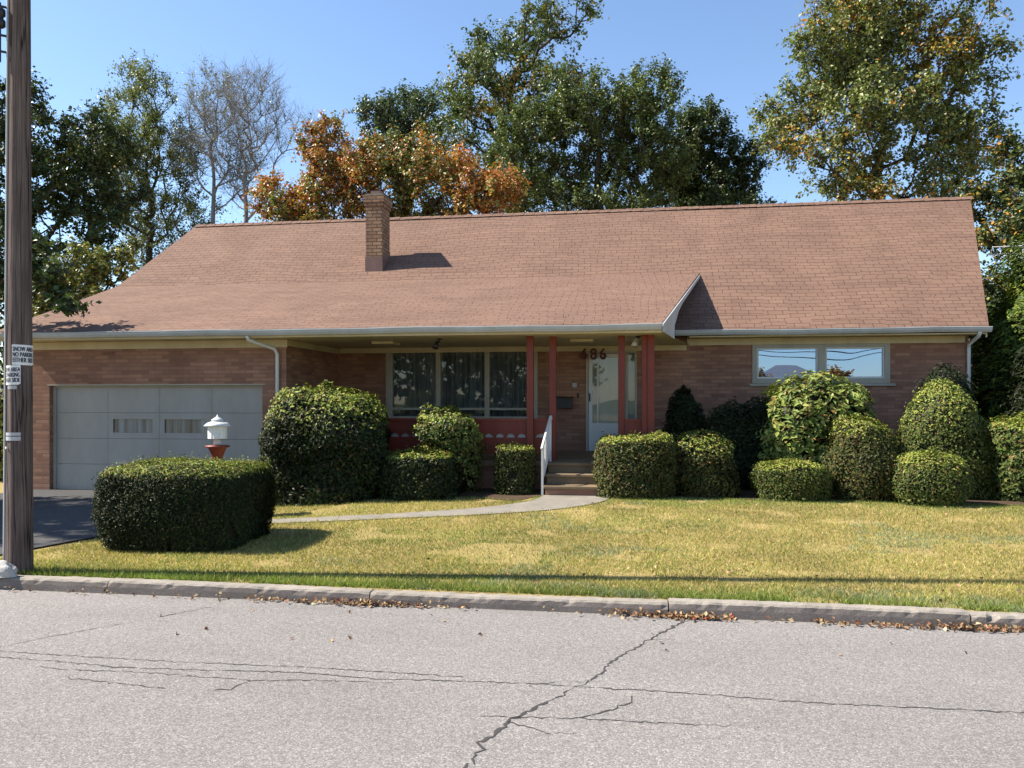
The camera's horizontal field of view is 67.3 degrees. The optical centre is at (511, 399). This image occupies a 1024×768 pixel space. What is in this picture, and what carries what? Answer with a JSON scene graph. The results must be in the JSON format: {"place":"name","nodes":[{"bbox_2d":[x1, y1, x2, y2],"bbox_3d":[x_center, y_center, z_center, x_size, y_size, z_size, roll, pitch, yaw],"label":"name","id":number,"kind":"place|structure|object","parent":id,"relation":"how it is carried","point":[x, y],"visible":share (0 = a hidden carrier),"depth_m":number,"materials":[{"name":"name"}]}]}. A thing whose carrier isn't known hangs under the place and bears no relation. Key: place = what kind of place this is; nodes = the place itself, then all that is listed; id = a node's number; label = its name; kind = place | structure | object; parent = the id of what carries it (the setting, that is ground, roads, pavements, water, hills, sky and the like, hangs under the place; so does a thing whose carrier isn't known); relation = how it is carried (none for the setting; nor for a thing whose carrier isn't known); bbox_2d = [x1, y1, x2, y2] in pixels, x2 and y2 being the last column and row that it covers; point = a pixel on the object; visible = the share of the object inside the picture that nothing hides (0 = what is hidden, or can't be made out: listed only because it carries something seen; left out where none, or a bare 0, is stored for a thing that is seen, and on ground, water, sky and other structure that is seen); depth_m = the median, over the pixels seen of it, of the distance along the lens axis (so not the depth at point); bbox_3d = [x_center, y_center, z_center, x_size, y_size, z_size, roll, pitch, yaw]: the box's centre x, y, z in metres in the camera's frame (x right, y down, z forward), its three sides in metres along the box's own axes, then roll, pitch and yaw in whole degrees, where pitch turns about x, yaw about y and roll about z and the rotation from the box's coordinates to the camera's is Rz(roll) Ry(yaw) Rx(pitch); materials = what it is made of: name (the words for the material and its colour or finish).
{"place":"outdoors","nodes":[
{"label":"outdoors","id":0,"kind":"place"},
{"bbox_2d":[0,489,102,553],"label":"driveway","id":1,"kind":"structure","parent":0,"point":[62,515],"depth_m":12.38,"materials":[{"name":"grey asphalt"}]},
{"bbox_2d":[0,589,1023,767],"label":"road","id":2,"kind":"structure","parent":0,"point":[96,680],"depth_m":5.45,"materials":[{"name":"grey asphalt"}]},
{"bbox_2d":[0,575,1023,630],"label":"kerb","id":3,"kind":"structure","parent":2,"relation":"on","point":[786,611],"depth_m":7.48,"materials":[{"name":"concrete"}]},
{"bbox_2d":[0,560,17,577],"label":"rock","id":4,"kind":"object","parent":3,"relation":"on","point":[8,570],"visible":1,"depth_m":8.32,"materials":[{"name":"white stone"}]},
{"bbox_2d":[4,499,1023,654],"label":"fallen leaves","id":5,"kind":"object","parent":2,"relation":"on","point":[681,615],"visible":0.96,"depth_m":7.24,"materials":[{"name":"brown plant"}]},
{"bbox_2d":[0,478,1023,612],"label":"lawn","id":6,"kind":"structure","parent":0,"point":[548,531],"depth_m":9.62,"materials":[{"name":"green plant"}]},
{"bbox_2d":[0,378,3,478],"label":"side bush","id":7,"kind":"object","parent":6,"relation":"on","point":[1,423],"visible":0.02,"depth_m":17.67,"materials":[{"name":"green plant"}]},
{"bbox_2d":[0,313,3,381],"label":"hedgerow tree","id":8,"kind":"object","parent":6,"relation":"on","point":[1,363],"visible":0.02,"depth_m":35.73,"materials":[{"name":"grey plant"}]},
{"bbox_2d":[0,0,33,574],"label":"utility pole","id":9,"kind":"object","parent":6,"relation":"on","point":[18,549],"visible":0.96,"depth_m":8.54,"materials":[{"name":"brown wood"}]},
{"bbox_2d":[0,219,101,317],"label":"shade tree","id":10,"kind":"object","parent":6,"relation":"on","point":[63,304],"visible":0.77,"depth_m":15.25,"materials":[{"name":"green plant"}]},
{"bbox_2d":[0,65,158,382],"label":"maple tree","id":11,"kind":"object","parent":6,"relation":"on","point":[63,173],"visible":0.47,"depth_m":27.67,"materials":[{"name":"green plant"}]},
{"bbox_2d":[2,231,159,317],"bbox_3d":[-13.252,-1.582,23.592,4.553,7.182,3.101,0,0,9],"label":"tree","id":12,"kind":"object","parent":6,"relation":"on","point":[92,262],"visible":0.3,"depth_m":23.48,"materials":[{"name":"green plant"}]},
{"bbox_2d":[81,48,241,275],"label":"ash tree","id":13,"kind":"object","parent":6,"relation":"on","point":[153,118],"visible":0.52,"depth_m":40.63,"materials":[{"name":"green plant"}]},
{"bbox_2d":[88,451,279,552],"bbox_3d":[-4.337,1.338,10.300,2.126,1.240,1.685,0,0,9],"label":"clipped hedge","id":14,"kind":"object","parent":6,"relation":"on","point":[179,504],"visible":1,"depth_m":9.64,"materials":[{"name":"green plant"}]},
{"bbox_2d":[156,46,272,223],"bbox_3d":[-15.427,-8.064,40.159,5.695,20.178,5.485,0,0,-38],"label":"bare tree","id":15,"kind":"object","parent":6,"relation":"on","point":[214,185],"visible":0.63,"depth_m":39.43,"materials":[{"name":"grey plant"}]},
{"bbox_2d":[204,415,230,460],"bbox_3d":[-4.662,1.076,12.173,0.410,1.692,0.410,0,0,9],"label":"yard lamp","id":16,"kind":"object","parent":6,"relation":"on","point":[217,425],"visible":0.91,"depth_m":12.07,"materials":[{"name":"white paint"}]},
{"bbox_2d":[179,49,330,222],"bbox_3d":[-12.935,-7.595,38.057,6.779,19.269,6.626,0,0,9],"label":"bare tree","id":17,"kind":"object","parent":6,"relation":"on","point":[248,122],"visible":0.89,"depth_m":37.69,"materials":[{"name":"grey plant"}]},
{"bbox_2d":[238,109,531,221],"bbox_3d":[-5.035,-5.274,32.509,13.306,14.690,6.612,0,0,19],"label":"orange maple tree","id":18,"kind":"object","parent":6,"relation":"on","point":[348,169],"visible":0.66,"depth_m":30.73,"materials":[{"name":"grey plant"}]},
{"bbox_2d":[346,78,459,215],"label":"blue green tree","id":19,"kind":"object","parent":6,"relation":"on","point":[382,115],"visible":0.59,"depth_m":44.49,"materials":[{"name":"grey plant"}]},
{"bbox_2d":[272,494,607,522],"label":"footpath","id":20,"kind":"structure","parent":6,"relation":"on","point":[546,502],"depth_m":12.05,"materials":[{"name":"concrete"}]},
{"bbox_2d":[0,191,992,495],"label":"brick house","id":21,"kind":"structure","parent":6,"relation":"on","point":[560,339],"depth_m":16.78,"materials":[{"name":"brown brick"}]},
{"bbox_2d":[47,384,264,489],"bbox_3d":[-7.255,0.779,15.692,4.790,2.202,0.206,0,0,8],"label":"garage door","id":22,"kind":"structure","parent":21,"relation":"in","point":[95,426],"depth_m":15.80,"materials":[{"name":"paint"}]},
{"bbox_2d":[386,346,537,417],"bbox_3d":[-1.133,-0.385,17.653,3.520,1.730,0.436,0,0,8],"label":"picture window","id":23,"kind":"structure","parent":21,"relation":"in","point":[481,384],"depth_m":17.75,"materials":[{"name":"clear glass"}]},
{"bbox_2d":[586,351,636,450],"bbox_3d":[2.198,0.009,17.020,1.117,2.252,0.185,0,0,8],"label":"front door","id":24,"kind":"structure","parent":21,"relation":"in","point":[601,374],"depth_m":17.03,"materials":[{"name":"white paint"}]},
{"bbox_2d":[749,343,895,385],"bbox_3d":[6.561,-0.740,16.332,2.950,0.890,0.144,0,0,8],"label":"bedroom window","id":25,"kind":"structure","parent":21,"relation":"in","point":[865,364],"depth_m":16.30,"materials":[{"name":"glass"}]},
{"bbox_2d":[404,0,609,214],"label":"tall tree","id":26,"kind":"object","parent":6,"relation":"on","point":[478,61],"visible":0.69,"depth_m":39.71,"materials":[{"name":"green plant"}]},
{"bbox_2d":[476,52,700,212],"bbox_3d":[3.154,-6.408,33.148,9.675,16.925,6.036,0,0,9],"label":"upright tree","id":27,"kind":"object","parent":6,"relation":"on","point":[569,192],"visible":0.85,"depth_m":32.19,"materials":[{"name":"green plant"}]},
{"bbox_2d":[359,488,1023,505],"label":"planting bed","id":28,"kind":"object","parent":6,"relation":"on","point":[487,493],"visible":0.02,"depth_m":13.29,"materials":[{"name":"brown soil"}]},
{"bbox_2d":[256,380,392,506],"bbox_3d":[-3.318,0.736,13.922,2.600,2.208,2.195,0,0,9],"label":"shrub","id":29,"kind":"object","parent":28,"relation":"on","point":[328,445],"visible":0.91,"depth_m":13.12,"materials":[{"name":"green plant"}]},
{"bbox_2d":[375,444,461,500],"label":"shrub","id":30,"kind":"object","parent":28,"relation":"on","point":[419,474],"visible":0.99,"depth_m":12.98,"materials":[{"name":"green plant"}]},
{"bbox_2d":[409,401,488,492],"bbox_3d":[-1.172,0.883,14.184,1.538,1.713,1.311,0,0,9],"label":"loose shrub","id":31,"kind":"object","parent":28,"relation":"on","point":[453,432],"visible":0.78,"depth_m":13.85,"materials":[{"name":"green plant"}]},
{"bbox_2d":[492,441,538,494],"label":"box shrub","id":32,"kind":"object","parent":28,"relation":"on","point":[514,471],"visible":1,"depth_m":13.63,"materials":[{"name":"green plant"}]},
{"bbox_2d":[590,427,678,498],"bbox_3d":[2.151,1.105,13.533,1.539,1.253,1.332,0,0,9],"label":"square shrub","id":33,"kind":"object","parent":28,"relation":"on","point":[636,466],"visible":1,"depth_m":13.04,"materials":[{"name":"green plant"}]},
{"bbox_2d":[659,384,708,446],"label":"pointed shrub","id":34,"kind":"object","parent":28,"relation":"on","point":[684,413],"visible":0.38,"depth_m":15.13,"materials":[{"name":"green plant"}]},
{"bbox_2d":[671,425,743,498],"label":"round shrub","id":35,"kind":"object","parent":28,"relation":"on","point":[705,469],"visible":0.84,"depth_m":13.27,"materials":[{"name":"green plant"}]},
{"bbox_2d":[704,394,774,489],"bbox_3d":[4.401,0.809,14.736,1.700,1.852,1.439,0,0,9],"label":"spreading shrub","id":36,"kind":"object","parent":28,"relation":"on","point":[736,425],"visible":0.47,"depth_m":14.38,"materials":[{"name":"green plant"}]},
{"bbox_2d":[748,456,833,501],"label":"box shrub","id":37,"kind":"object","parent":28,"relation":"on","point":[792,479],"visible":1,"depth_m":12.72,"materials":[{"name":"green plant"}]},
{"bbox_2d":[750,369,897,490],"bbox_3d":[5.806,0.574,14.318,2.730,2.330,2.134,0,0,9],"label":"rhododendron","id":38,"kind":"object","parent":28,"relation":"on","point":[804,415],"visible":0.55,"depth_m":13.75,"materials":[{"name":"green plant"}]},
{"bbox_2d":[820,412,906,501],"bbox_3d":[5.989,0.972,13.132,1.498,1.525,1.394,0,0,9],"label":"ball shrub","id":39,"kind":"object","parent":28,"relation":"on","point":[860,455],"visible":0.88,"depth_m":12.80,"materials":[{"name":"green plant"}]},
{"bbox_2d":[886,447,975,506],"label":"shrub","id":40,"kind":"object","parent":28,"relation":"on","point":[924,478],"visible":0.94,"depth_m":12.17,"materials":[{"name":"green plant"}]},
{"bbox_2d":[893,377,998,499],"bbox_3d":[7.575,0.661,13.468,1.760,2.150,1.493,0,0,9],"label":"gumdrop shrub","id":41,"kind":"object","parent":28,"relation":"on","point":[941,415],"visible":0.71,"depth_m":13.00,"materials":[{"name":"green plant"}]},
{"bbox_2d":[914,361,980,402],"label":"dark cone shrub","id":42,"kind":"object","parent":28,"relation":"on","point":[947,372],"visible":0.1,"depth_m":14.53,"materials":[{"name":"green plant"}]},
{"bbox_2d":[982,411,1023,501],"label":"end shrub","id":43,"kind":"object","parent":28,"relation":"on","point":[1006,440],"visible":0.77,"depth_m":12.71,"materials":[{"name":"green plant"}]},
{"bbox_2d":[991,346,1023,422],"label":"arborvitae","id":44,"kind":"object","parent":28,"relation":"on","point":[1015,397],"visible":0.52,"depth_m":15.17,"materials":[{"name":"green plant"}]},
{"bbox_2d":[641,93,786,207],"bbox_3d":[9.503,-6.111,35.772,7.180,16.314,5.758,0,0,9],"label":"dark tree","id":45,"kind":"object","parent":6,"relation":"on","point":[694,124],"visible":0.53,"depth_m":35.14,"materials":[{"name":"green plant"}]},
{"bbox_2d":[745,0,1023,213],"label":"tulip tree","id":46,"kind":"object","parent":6,"relation":"on","point":[875,39],"visible":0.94,"depth_m":27.55,"materials":[{"name":"green plant"}]},
{"bbox_2d":[969,296,987,384],"bbox_3d":[15.214,-0.667,26.556,8.139,6.341,5.902,0,0,9],"label":"hedgerow tree","id":47,"kind":"object","parent":6,"relation":"on","point":[974,353],"depth_m":25.42,"materials":[{"name":"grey plant"}]},
{"bbox_2d":[954,117,1023,321],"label":"oak tree","id":48,"kind":"object","parent":6,"relation":"on","point":[1007,222],"visible":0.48,"depth_m":23.73,"materials":[{"name":"green plant"}]},
{"bbox_2d":[969,233,1023,423],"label":"arborvitae","id":49,"kind":"object","parent":6,"relation":"on","point":[1002,341],"visible":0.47,"depth_m":16.58,"materials":[{"name":"green plant"}]},
{"bbox_2d":[984,242,1023,256],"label":"tv antenna","id":50,"kind":"object","parent":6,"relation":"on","point":[1001,250],"visible":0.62,"depth_m":20.50,"materials":[{"name":"grey metal"}]},
{"bbox_2d":[0,0,1023,373],"label":"sky","id":51,"kind":"structure","parent":0,"point":[335,52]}
]}

